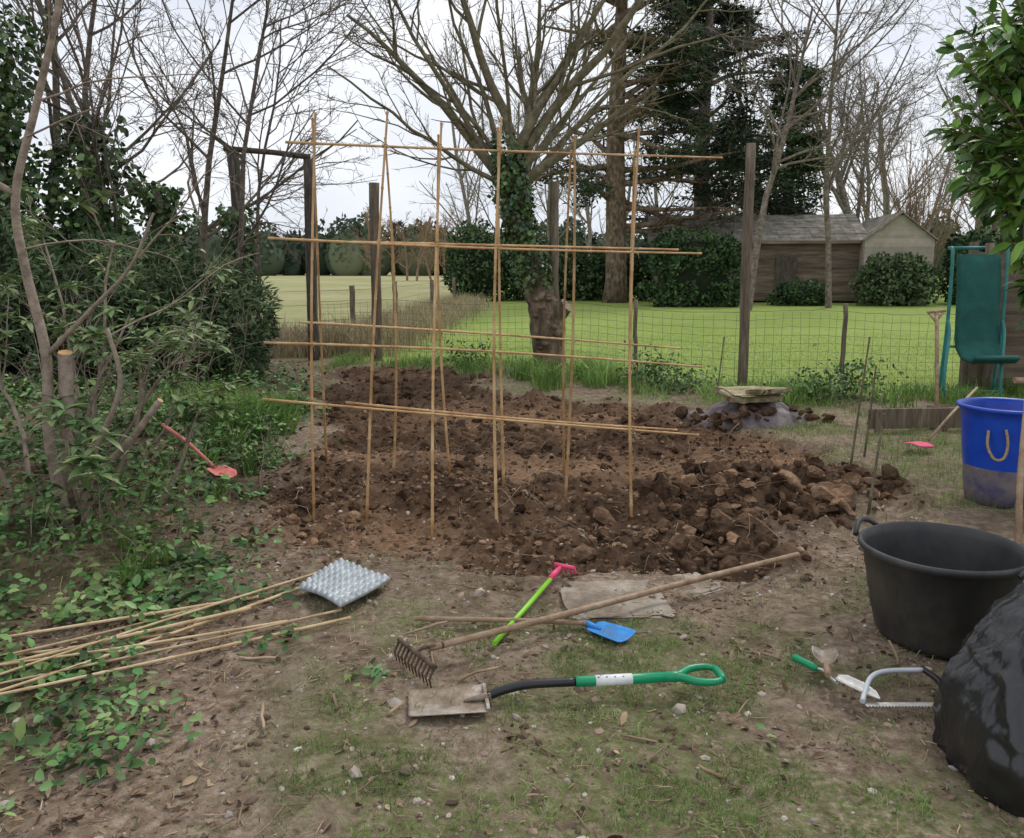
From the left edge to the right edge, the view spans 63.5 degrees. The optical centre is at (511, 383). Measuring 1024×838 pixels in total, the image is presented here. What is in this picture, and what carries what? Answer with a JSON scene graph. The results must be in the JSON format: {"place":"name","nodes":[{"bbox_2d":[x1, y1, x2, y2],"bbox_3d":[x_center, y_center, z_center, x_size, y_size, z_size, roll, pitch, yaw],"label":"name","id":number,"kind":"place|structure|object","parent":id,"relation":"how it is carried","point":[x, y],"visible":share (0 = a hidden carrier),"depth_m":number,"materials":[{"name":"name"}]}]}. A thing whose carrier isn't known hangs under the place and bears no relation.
{"place":"outdoors","nodes":[
{"label":"outdoors","id":0,"kind":"place"},
{"bbox_2d":[262,290,504,357],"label":"dry verge grass","id":1,"kind":"structure","parent":0,"point":[335,334],"depth_m":16.82,"materials":[{"name":"plant"}]},
{"bbox_2d":[0,0,1017,238],"label":"sky","id":2,"kind":"structure","parent":0,"point":[337,199],"materials":[{"name":"white"}]},
{"bbox_2d":[0,272,1023,837],"bbox_3d":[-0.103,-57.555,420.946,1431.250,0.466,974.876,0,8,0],"label":"ground","id":3,"kind":"structure","parent":0,"point":[338,808],"depth_m":3.67,"materials":[{"name":"soil"}]},
{"bbox_2d":[0,0,83,379],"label":"ivy clad tree","id":4,"kind":"object","parent":3,"relation":"on","point":[15,95],"visible":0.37,"depth_m":10.60,"materials":[{"name":"green plant"}]},
{"bbox_2d":[0,198,95,397],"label":"yew bush","id":5,"kind":"object","parent":3,"relation":"on","point":[25,339],"visible":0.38,"depth_m":9.26,"materials":[{"name":"green plant"}]},
{"bbox_2d":[22,112,156,377],"bbox_3d":[-5.758,-1.763,11.391,1.643,3.745,1.545,0,8,0],"label":"ivy clad tree","id":6,"kind":"object","parent":3,"relation":"on","point":[79,215],"visible":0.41,"depth_m":11.06,"materials":[{"name":"green plant"}]},
{"bbox_2d":[0,0,205,371],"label":"bare tree","id":7,"kind":"object","parent":3,"relation":"on","point":[55,88],"visible":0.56,"depth_m":12.15,"materials":[{"name":"brown plant"}]},
{"bbox_2d":[0,0,236,237],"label":"bare tree","id":8,"kind":"object","parent":3,"relation":"on","point":[68,101],"visible":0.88,"depth_m":10.61,"materials":[{"name":"brown plant"}]},
{"bbox_2d":[0,207,241,464],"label":"rhododendron bush","id":9,"kind":"object","parent":3,"relation":"on","point":[201,331],"visible":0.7,"depth_m":6.02,"materials":[{"name":"green plant"}]},
{"bbox_2d":[0,166,243,539],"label":"rhododendron bush","id":10,"kind":"object","parent":3,"relation":"on","point":[89,456],"visible":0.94,"depth_m":5.21,"materials":[{"name":"green plant"}]},
{"bbox_2d":[29,219,214,389],"bbox_3d":[-4.791,-0.857,10.185,2.261,2.302,2.044,0,8,0],"label":"yew bush","id":11,"kind":"object","parent":3,"relation":"on","point":[126,289],"visible":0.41,"depth_m":9.75,"materials":[{"name":"green plant"}]},
{"bbox_2d":[0,0,265,207],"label":"bare tree","id":12,"kind":"object","parent":3,"relation":"on","point":[89,31],"visible":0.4,"depth_m":17.87,"materials":[{"name":"brown plant"}]},
{"bbox_2d":[0,0,266,532],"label":"coppiced sapling","id":13,"kind":"object","parent":3,"relation":"on","point":[65,377],"visible":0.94,"depth_m":4.69,"materials":[{"name":"brown plant"}]},
{"bbox_2d":[0,244,327,413],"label":"twiggy thicket","id":14,"kind":"object","parent":3,"relation":"on","point":[196,378],"visible":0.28,"depth_m":8.96,"materials":[{"name":"brown plant"}]},
{"bbox_2d":[123,180,206,361],"bbox_3d":[-5.202,-1.521,12.460,1.228,2.970,1.162,0,8,0],"label":"ivy clad tree","id":15,"kind":"object","parent":3,"relation":"on","point":[160,206],"visible":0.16,"depth_m":12.26,"materials":[{"name":"green plant"}]},
{"bbox_2d":[0,350,342,579],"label":"undergrowth plants","id":16,"kind":"object","parent":3,"relation":"on","point":[44,501],"visible":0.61,"depth_m":4.87,"materials":[{"name":"green plant"}]},
{"bbox_2d":[0,572,350,694],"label":"bamboo cane pile","id":17,"kind":"object","parent":3,"relation":"on","point":[123,635],"visible":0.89,"depth_m":3.52,"materials":[{"name":"beige wood"}]},
{"bbox_2d":[161,423,236,477],"bbox_3d":[-2.423,0.504,6.245,0.866,0.314,0.179,5,9,31],"label":"toy shovel","id":18,"kind":"object","parent":3,"relation":"on","point":[218,469],"visible":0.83,"depth_m":6.17,"materials":[{"name":"red plastic"}]},
{"bbox_2d":[159,254,284,386],"bbox_3d":[-3.746,-0.725,10.602,1.569,1.921,1.583,0,8,0],"label":"yew bush","id":19,"kind":"object","parent":3,"relation":"on","point":[227,303],"visible":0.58,"depth_m":10.33,"materials":[{"name":"green plant"}]},
{"bbox_2d":[64,0,381,266],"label":"bare tree","id":20,"kind":"object","parent":3,"relation":"on","point":[204,228],"visible":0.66,"depth_m":16.35,"materials":[{"name":"brown plant"}]},
{"bbox_2d":[215,204,262,360],"bbox_3d":[-4.583,-1.611,13.911,0.805,2.735,0.839,8,11,44],"label":"ivy clad tree","id":21,"kind":"object","parent":3,"relation":"on","point":[229,224],"visible":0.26,"depth_m":13.67,"materials":[{"name":"green plant"}]},
{"bbox_2d":[64,0,421,273],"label":"bare tree","id":22,"kind":"object","parent":3,"relation":"on","point":[242,199],"visible":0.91,"depth_m":13.12,"materials":[{"name":"brown plant"}]},
{"bbox_2d":[128,0,410,321],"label":"bare tree","id":23,"kind":"object","parent":3,"relation":"on","point":[259,202],"visible":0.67,"depth_m":15.61,"materials":[{"name":"brown plant"}]},
{"bbox_2d":[223,146,319,360],"bbox_3d":[-4.059,-2.132,14.084,1.494,3.718,0.209,-1,8,-4],"label":"gate frame","id":24,"kind":"object","parent":3,"relation":"on","point":[307,165],"visible":0.42,"depth_m":13.93,"materials":[{"name":"brown wood"}]},
{"bbox_2d":[298,558,389,607],"bbox_3d":[-0.845,0.974,4.075,0.370,0.077,0.538,3,9,23],"label":"seedling tray","id":25,"kind":"object","parent":3,"relation":"on","point":[340,582],"visible":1,"depth_m":4.04,"materials":[{"name":"plastic"}]},
{"bbox_2d":[269,277,455,329],"bbox_3d":[-3.776,-2.260,23.449,4.145,1.356,18.865,3,9,21],"label":"field fence","id":26,"kind":"object","parent":3,"relation":"on","point":[352,300],"visible":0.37,"depth_m":18.84,"materials":[{"name":"brown wood"}]},
{"bbox_2d":[369,182,381,360],"bbox_3d":[-2.320,-1.829,14.082,0.194,3.105,0.170,0,8,0],"label":"wooden post","id":27,"kind":"object","parent":3,"relation":"on","point":[373,206],"visible":0.73,"depth_m":13.98,"materials":[{"name":"brown wood"}]},
{"bbox_2d":[0,360,787,815],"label":"ivy ground cover","id":28,"kind":"object","parent":3,"relation":"on","point":[68,700],"visible":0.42,"depth_m":3.94,"materials":[{"name":"green plant"}]},
{"bbox_2d":[348,202,492,280],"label":"distant bare trees","id":29,"kind":"object","parent":3,"relation":"on","point":[425,250],"visible":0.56,"depth_m":98.76,"materials":[{"name":"brown plant"}]},
{"bbox_2d":[422,338,518,369],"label":"border plant","id":30,"kind":"object","parent":3,"relation":"on","point":[466,353],"visible":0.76,"depth_m":13.18,"materials":[{"name":"green plant"}]},
{"bbox_2d":[440,216,521,301],"bbox_3d":[-1.369,-5.736,39.600,4.175,4.558,3.160,0,8,0],"label":"shrub","id":31,"kind":"object","parent":3,"relation":"on","point":[472,270],"visible":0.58,"depth_m":38.80,"materials":[{"name":"green plant"}]},
{"bbox_2d":[0,435,965,837],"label":"leaf litter","id":32,"kind":"object","parent":3,"relation":"on","point":[190,779],"visible":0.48,"depth_m":3.22,"materials":[{"name":"brown plant"}]},
{"bbox_2d":[263,111,722,538],"bbox_3d":[-0.114,-0.366,5.650,2.990,2.866,1.421,1,8,5],"label":"bamboo trellis","id":33,"kind":"object","parent":3,"relation":"on","point":[437,245],"visible":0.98,"depth_m":5.45,"materials":[{"name":"wood"}]},
{"bbox_2d":[0,417,1009,837],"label":"twig debris","id":34,"kind":"object","parent":3,"relation":"on","point":[396,707],"visible":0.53,"depth_m":3.35,"materials":[{"name":"brown wood"}]},
{"bbox_2d":[0,526,1023,837],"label":"soil crumbs","id":35,"kind":"object","parent":3,"relation":"on","point":[216,744],"visible":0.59,"depth_m":2.89,"materials":[{"name":"brown soil"}]},
{"bbox_2d":[0,441,1023,837],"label":"pebbles","id":36,"kind":"object","parent":3,"relation":"on","point":[394,701],"visible":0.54,"depth_m":3.16,"materials":[{"name":"stone"}]},
{"bbox_2d":[1,397,1023,837],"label":"grass tufts","id":37,"kind":"object","parent":3,"relation":"on","point":[721,659],"visible":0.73,"depth_m":2.94,"materials":[{"name":"green plant"}]},
{"bbox_2d":[28,207,999,275],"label":"distant treeline","id":38,"kind":"object","parent":3,"relation":"on","point":[339,259],"visible":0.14,"depth_m":157.37,"materials":[{"name":"green plant"}]},
{"bbox_2d":[414,616,635,641],"bbox_3d":[0.055,1.060,3.675,0.985,0.033,0.190,2,8,15],"label":"toy spade","id":39,"kind":"object","parent":3,"relation":"on","point":[608,630],"visible":0.99,"depth_m":3.65,"materials":[{"name":"blue plastic"},{"name":"ash wood"}]},
{"bbox_2d":[492,562,576,645],"bbox_3d":[0.130,1.027,3.905,0.124,0.062,0.936,3,8,19],"label":"toy rake","id":40,"kind":"object","parent":3,"relation":"on","point":[554,573],"visible":0.98,"depth_m":4.03,"materials":[{"name":"plastic"}]},
{"bbox_2d":[471,0,610,215],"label":"bare tree","id":41,"kind":"object","parent":3,"relation":"on","point":[513,48],"visible":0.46,"depth_m":41.76,"materials":[{"name":"grey plant"}]},
{"bbox_2d":[287,0,806,367],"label":"pruned fruit tree","id":42,"kind":"object","parent":3,"relation":"on","point":[518,176],"visible":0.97,"depth_m":13.00,"materials":[{"name":"brown plant"}]},
{"bbox_2d":[504,234,598,300],"bbox_3d":[1.997,-5.390,40.627,5.219,3.923,3.172,0,8,0],"label":"shrub","id":43,"kind":"object","parent":3,"relation":"on","point":[580,261],"visible":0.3,"depth_m":39.78,"materials":[{"name":"green plant"}]},
{"bbox_2d":[549,181,559,299],"bbox_3d":[0.685,-1.706,13.393,0.172,3.054,0.147,0,8,0],"label":"wooden post","id":44,"kind":"object","parent":3,"relation":"on","point":[554,218],"visible":0.58,"depth_m":13.24,"materials":[{"name":"brown wood"}]},
{"bbox_2d":[95,347,1023,588],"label":"long grass clumps","id":45,"kind":"object","parent":3,"relation":"on","point":[593,372],"visible":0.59,"depth_m":9.84,"materials":[{"name":"green plant"}]},
{"bbox_2d":[408,663,726,716],"bbox_3d":[0.214,1.121,3.063,1.188,0.072,0.196,-1,8,-7],"label":"garden spade","id":46,"kind":"object","parent":3,"relation":"on","point":[473,698],"visible":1,"depth_m":3.05,"materials":[{"name":"metal"}]},
{"bbox_2d":[239,365,924,590],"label":"soil clods","id":47,"kind":"object","parent":3,"relation":"on","point":[661,486],"visible":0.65,"depth_m":5.81,"materials":[{"name":"brown soil"}]},
{"bbox_2d":[394,552,799,687],"bbox_3d":[0.547,1.000,3.901,2.316,0.105,0.295,-6,10,-35],"label":"garden rake","id":48,"kind":"object","parent":3,"relation":"on","point":[530,622],"visible":0.99,"depth_m":3.58,"materials":[{"name":"brown wood"}]},
{"bbox_2d":[572,249,651,300],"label":"shrub","id":49,"kind":"object","parent":3,"relation":"on","point":[594,288],"visible":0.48,"depth_m":39.82,"materials":[{"name":"green plant"}]},
{"bbox_2d":[559,580,676,622],"bbox_3d":[0.501,1.057,4.015,0.538,0.050,0.517,0,8,0],"label":"paving slab","id":50,"kind":"object","parent":3,"relation":"on","point":[575,594],"depth_m":3.97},
{"bbox_2d":[606,339,687,390],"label":"border plant","id":51,"kind":"object","parent":3,"relation":"on","point":[652,369],"visible":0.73,"depth_m":11.22,"materials":[{"name":"green plant"}]},
{"bbox_2d":[532,0,770,302],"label":"cedar tree","id":52,"kind":"object","parent":3,"relation":"on","point":[614,182],"visible":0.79,"depth_m":36.43,"materials":[{"name":"green plant"}]},
{"bbox_2d":[321,299,1023,391],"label":"wire fence","id":53,"kind":"object","parent":3,"relation":"on","point":[845,311],"visible":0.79,"depth_m":10.99,"materials":[{"name":"grey metal"}]},
{"bbox_2d":[638,364,725,394],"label":"border plant","id":54,"kind":"object","parent":3,"relation":"on","point":[684,387],"visible":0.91,"depth_m":10.64,"materials":[{"name":"green plant"}]},
{"bbox_2d":[636,224,741,307],"bbox_3d":[7.435,-4.492,34.273,4.650,4.122,3.306,0,8,0],"label":"clipped hedge","id":55,"kind":"object","parent":3,"relation":"on","point":[694,280],"visible":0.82,"depth_m":33.32,"materials":[{"name":"green plant"}]},
{"bbox_2d":[672,572,722,596],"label":"paving slab","id":56,"kind":"structure","parent":3,"relation":"on","point":[698,590],"depth_m":4.24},
{"bbox_2d":[406,14,1016,256],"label":"bare woodland","id":57,"kind":"object","parent":3,"relation":"on","point":[589,218],"visible":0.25,"depth_m":68.01,"materials":[{"name":"grey plant"}]},
{"bbox_2d":[577,0,850,258],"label":"cedar tree","id":58,"kind":"object","parent":3,"relation":"on","point":[702,171],"visible":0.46,"depth_m":40.46,"materials":[{"name":"green plant"}]},
{"bbox_2d":[633,0,819,198],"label":"bare tree","id":59,"kind":"object","parent":3,"relation":"on","point":[765,128],"visible":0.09,"depth_m":49.34,"materials":[{"name":"brown plant"}]},
{"bbox_2d":[677,400,805,429],"bbox_3d":[2.592,0.300,8.925,1.335,0.411,1.108,-5,9,-30],"label":"tarpaulin mound","id":60,"kind":"object","parent":3,"relation":"on","point":[782,414],"visible":0.34,"depth_m":8.64,"materials":[{"name":"grey plastic"}]},
{"bbox_2d":[715,386,782,403],"bbox_3d":[2.512,0.115,8.722,0.650,0.133,0.468,-1,8,-8],"label":"stone slab","id":61,"kind":"object","parent":60,"relation":"on","point":[735,394],"depth_m":8.57,"materials":[{"name":"beige stone"}]},
{"bbox_2d":[745,387,790,394],"bbox_3d":[2.663,0.074,8.595,0.395,0.079,0.316,-5,9,-29],"label":"stone slab","id":62,"kind":"object","parent":61,"relation":"on","point":[767,390],"depth_m":8.50,"materials":[{"name":"beige stone"}]},
{"bbox_2d":[737,143,755,385],"bbox_3d":[3.018,-1.419,10.656,0.146,3.251,0.132,0,8,0],"label":"wooden post","id":63,"kind":"object","parent":3,"relation":"on","point":[746,251],"visible":0.92,"depth_m":10.59,"materials":[{"name":"brown wood"}]},
{"bbox_2d":[675,403,834,430],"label":"rubble stones","id":64,"kind":"object","parent":3,"relation":"on","point":[715,418],"visible":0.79,"depth_m":8.52,"materials":[{"name":"stone"}]},
{"bbox_2d":[647,212,938,303],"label":"timber shed","id":65,"kind":"structure","parent":3,"relation":"on","point":[792,247],"depth_m":37.40,"materials":[{"name":"brown wood"}]},
{"bbox_2d":[730,256,898,298],"bbox_3d":[13.223,-4.711,37.294,8.573,2.050,0.359,2,8,12],"label":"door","id":66,"kind":"structure","parent":65,"relation":"in","point":[785,267],"depth_m":37.51,"materials":[{"name":"brown wood"}]},
{"bbox_2d":[752,40,833,226],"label":"ivy clad conifer","id":67,"kind":"object","parent":3,"relation":"on","point":[786,176],"visible":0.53,"depth_m":41.50,"materials":[{"name":"green plant"}]},
{"bbox_2d":[764,277,834,305],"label":"shrub","id":68,"kind":"object","parent":3,"relation":"on","point":[797,293],"visible":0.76,"depth_m":34.52,"materials":[{"name":"green plant"}]},
{"bbox_2d":[717,337,884,513],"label":"marker stakes","id":69,"kind":"object","parent":3,"relation":"on","point":[864,453],"visible":0.94,"depth_m":6.64,"materials":[{"name":"brown wood"}]},
{"bbox_2d":[763,363,881,405],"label":"border plant","id":70,"kind":"object","parent":3,"relation":"on","point":[818,388],"visible":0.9,"depth_m":9.75,"materials":[{"name":"green plant"}]},
{"bbox_2d":[812,646,837,677],"bbox_3d":[1.252,1.095,3.278,0.107,0.042,0.218,0,8,0],"label":"hand scoop","id":71,"kind":"object","parent":3,"relation":"on","point":[826,658],"visible":1,"depth_m":3.30,"materials":[{"name":"metal"}]},
{"bbox_2d":[692,0,968,310],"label":"bare tree","id":72,"kind":"object","parent":3,"relation":"on","point":[778,150],"visible":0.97,"depth_m":30.72,"materials":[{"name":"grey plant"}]},
{"bbox_2d":[792,654,879,698],"bbox_3d":[1.243,1.136,3.194,0.072,0.043,0.390,-5,9,-32],"label":"hand trowel","id":73,"kind":"object","parent":3,"relation":"on","point":[853,683],"visible":0.99,"depth_m":3.17,"materials":[{"name":"green plastic"}]},
{"bbox_2d":[770,0,934,213],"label":"bare tree","id":74,"kind":"object","parent":3,"relation":"on","point":[840,193],"visible":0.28,"depth_m":48.88,"materials":[{"name":"grey plant"}]},
{"bbox_2d":[797,343,924,402],"bbox_3d":[4.229,-0.138,10.221,1.205,0.757,1.272,-6,10,-34],"label":"border plant","id":75,"kind":"object","parent":3,"relation":"on","point":[844,377],"visible":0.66,"depth_m":10.15,"materials":[{"name":"green plant"}]},
{"bbox_2d":[785,0,958,307],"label":"bare tree","id":76,"kind":"object","parent":3,"relation":"on","point":[828,269],"visible":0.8,"depth_m":32.06,"materials":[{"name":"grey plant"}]},
{"bbox_2d":[783,41,966,219],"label":"bare tree","id":77,"kind":"object","parent":3,"relation":"on","point":[861,182],"visible":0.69,"depth_m":41.41,"materials":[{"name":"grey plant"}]},
{"bbox_2d":[848,250,944,306],"bbox_3d":[16.149,-4.244,34.693,3.935,2.716,2.505,0,8,0],"label":"shrub","id":78,"kind":"object","parent":3,"relation":"on","point":[908,279],"visible":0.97,"depth_m":34.14,"materials":[{"name":"green plant"}]},
{"bbox_2d":[860,666,940,706],"bbox_3d":[1.452,1.138,3.116,0.360,0.045,0.231,0,8,0],"label":"bow saw","id":79,"kind":"object","parent":3,"relation":"on","point":[923,669],"visible":0.75,"depth_m":3.12,"materials":[{"name":"grey paint"}]},
{"bbox_2d":[867,407,960,433],"bbox_3d":[4.372,0.362,8.205,1.700,0.250,0.095,-1,8,-4],"label":"timber bed edging","id":80,"kind":"object","parent":3,"relation":"on","point":[894,418],"visible":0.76,"depth_m":8.18,"materials":[{"name":"brown wood"}]},
{"bbox_2d":[847,95,986,298],"bbox_3d":[19.804,-8.812,39.901,6.505,9.577,5.261,-3,8,-19],"label":"coppiced willow","id":81,"kind":"object","parent":3,"relation":"on","point":[915,214],"visible":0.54,"depth_m":39.24,"materials":[{"name":"brown plant"}]},
{"bbox_2d":[927,309,948,430],"bbox_3d":[4.447,-0.178,8.655,0.200,1.148,1.201,3,9,23],"label":"garden spade","id":82,"kind":"object","parent":3,"relation":"on","point":[936,321],"visible":0.7,"depth_m":8.75,"materials":[{"name":"brown wood"}]},
{"bbox_2d":[853,516,1023,658],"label":"black garden tub","id":83,"kind":"object","parent":3,"relation":"on","point":[936,589],"visible":0.88,"depth_m":3.47,"materials":[{"name":"plastic"}]},
{"bbox_2d":[903,387,977,446],"bbox_3d":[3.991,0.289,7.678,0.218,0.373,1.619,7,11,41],"label":"toy spade","id":84,"kind":"object","parent":3,"relation":"on","point":[921,444],"visible":0.98,"depth_m":7.48,"materials":[{"name":"plastic"}]},
{"bbox_2d":[919,0,1017,237],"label":"bare tree","id":85,"kind":"object","parent":3,"relation":"on","point":[995,225],"visible":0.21,"depth_m":38.16,"materials":[{"name":"brown plant"}]},
{"bbox_2d":[920,17,1020,241],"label":"bare tree","id":86,"kind":"object","parent":3,"relation":"on","point":[959,116],"visible":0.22,"depth_m":44.80,"materials":[{"name":"brown plant"}]},
{"bbox_2d":[921,0,1023,330],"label":"laurel bush","id":87,"kind":"object","parent":3,"relation":"on","point":[983,153],"visible":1,"depth_m":4.96,"materials":[{"name":"green plant"}]},
{"bbox_2d":[930,6,1017,231],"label":"bare tree","id":88,"kind":"object","parent":3,"relation":"on","point":[973,81],"visible":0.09,"depth_m":53.54,"materials":[{"name":"brown plant"}]},
{"bbox_2d":[938,225,1015,304],"bbox_3d":[20.216,-4.843,35.658,3.425,3.887,2.987,0,8,0],"label":"garden hedge","id":89,"kind":"object","parent":3,"relation":"on","point":[984,237],"visible":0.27,"depth_m":35.48,"materials":[{"name":"green plant"}]},
{"bbox_2d":[932,583,1023,817],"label":"black compost bag","id":90,"kind":"object","parent":3,"relation":"on","point":[978,710],"visible":1,"depth_m":2.59,"materials":[{"name":"plastic"}]},
{"bbox_2d":[939,246,1019,399],"bbox_3d":[5.681,-0.749,10.133,1.002,1.866,0.736,0,8,0],"label":"garden swing seat","id":91,"kind":"object","parent":3,"relation":"on","point":[979,336],"visible":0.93,"depth_m":10.23,"materials":[{"name":"teal fabric"}]},
{"bbox_2d":[956,397,1023,508],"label":"blue garden tub","id":92,"kind":"object","parent":3,"relation":"on","point":[990,434],"visible":0.95,"depth_m":5.59,"materials":[{"name":"plastic"}]},
{"bbox_2d":[958,242,1023,393],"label":"slatted fence panel","id":93,"kind":"object","parent":3,"relation":"on","point":[979,372],"visible":0.29,"depth_m":10.77,"materials":[{"name":"brown wood"}]},
{"bbox_2d":[1013,377,1023,544],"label":"digging fork handle","id":94,"kind":"object","parent":3,"relation":"on","point":[1019,505],"visible":0.76,"depth_m":4.33,"materials":[{"name":"brown wood"}]},
{"bbox_2d":[364,333,1018,393],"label":"lawn grass","id":95,"kind":"structure","parent":0,"point":[685,343],"depth_m":15.15,"materials":[{"name":"green plant"}]}
]}

